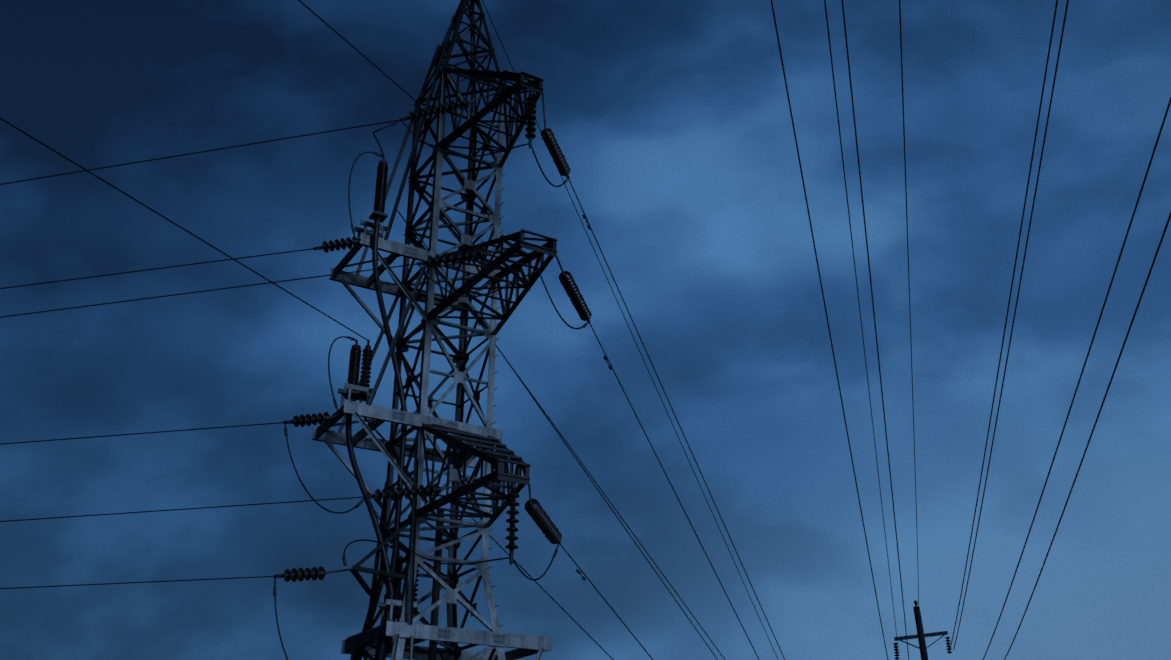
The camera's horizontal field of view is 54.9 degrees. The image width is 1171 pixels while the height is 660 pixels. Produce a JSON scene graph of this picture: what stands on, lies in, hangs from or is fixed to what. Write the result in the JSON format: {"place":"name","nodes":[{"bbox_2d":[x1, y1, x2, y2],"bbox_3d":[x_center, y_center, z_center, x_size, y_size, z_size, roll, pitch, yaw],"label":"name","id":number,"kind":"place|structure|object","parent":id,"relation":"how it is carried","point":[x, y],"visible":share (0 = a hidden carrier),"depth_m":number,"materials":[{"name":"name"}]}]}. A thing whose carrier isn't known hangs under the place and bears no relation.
{"place":"outdoors","nodes":[
{"label":"outdoors","id":0,"kind":"place"},
{"bbox_2d":[0,0,1170,659],"label":"sky","id":1,"kind":"structure","parent":0,"point":[670,120],"materials":[{"name":"blue"}]},
{"label":"ground","id":2,"kind":"structure","parent":0,"visible":0},
{"bbox_2d":[311,0,557,659],"bbox_3d":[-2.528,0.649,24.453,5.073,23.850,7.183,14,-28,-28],"label":"transmission tower","id":3,"kind":"structure","parent":2,"relation":"on","point":[405,632],"depth_m":24.76,"materials":[{"name":"metal"}]},
{"bbox_2d":[273,84,591,618],"bbox_3d":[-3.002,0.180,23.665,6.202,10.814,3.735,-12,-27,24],"label":"insulator strings","id":4,"kind":"object","parent":3,"relation":"attached to","point":[536,512],"visible":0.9,"depth_m":23.21,"materials":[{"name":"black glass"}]},
{"bbox_2d":[0,0,1170,659],"bbox_3d":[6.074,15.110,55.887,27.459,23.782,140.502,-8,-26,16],"label":"conductors","id":5,"kind":"structure","parent":3,"relation":"attached to","point":[382,646],"depth_m":22.83,"materials":[{"name":"metal"}]},
{"bbox_2d":[893,600,951,659],"bbox_3d":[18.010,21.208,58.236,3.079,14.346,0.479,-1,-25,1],"label":"distant line pole","id":6,"kind":"object","parent":2,"relation":"on","point":[920,635],"visible":0.92,"depth_m":60.34,"materials":[{"name":"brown wood"}]}
]}

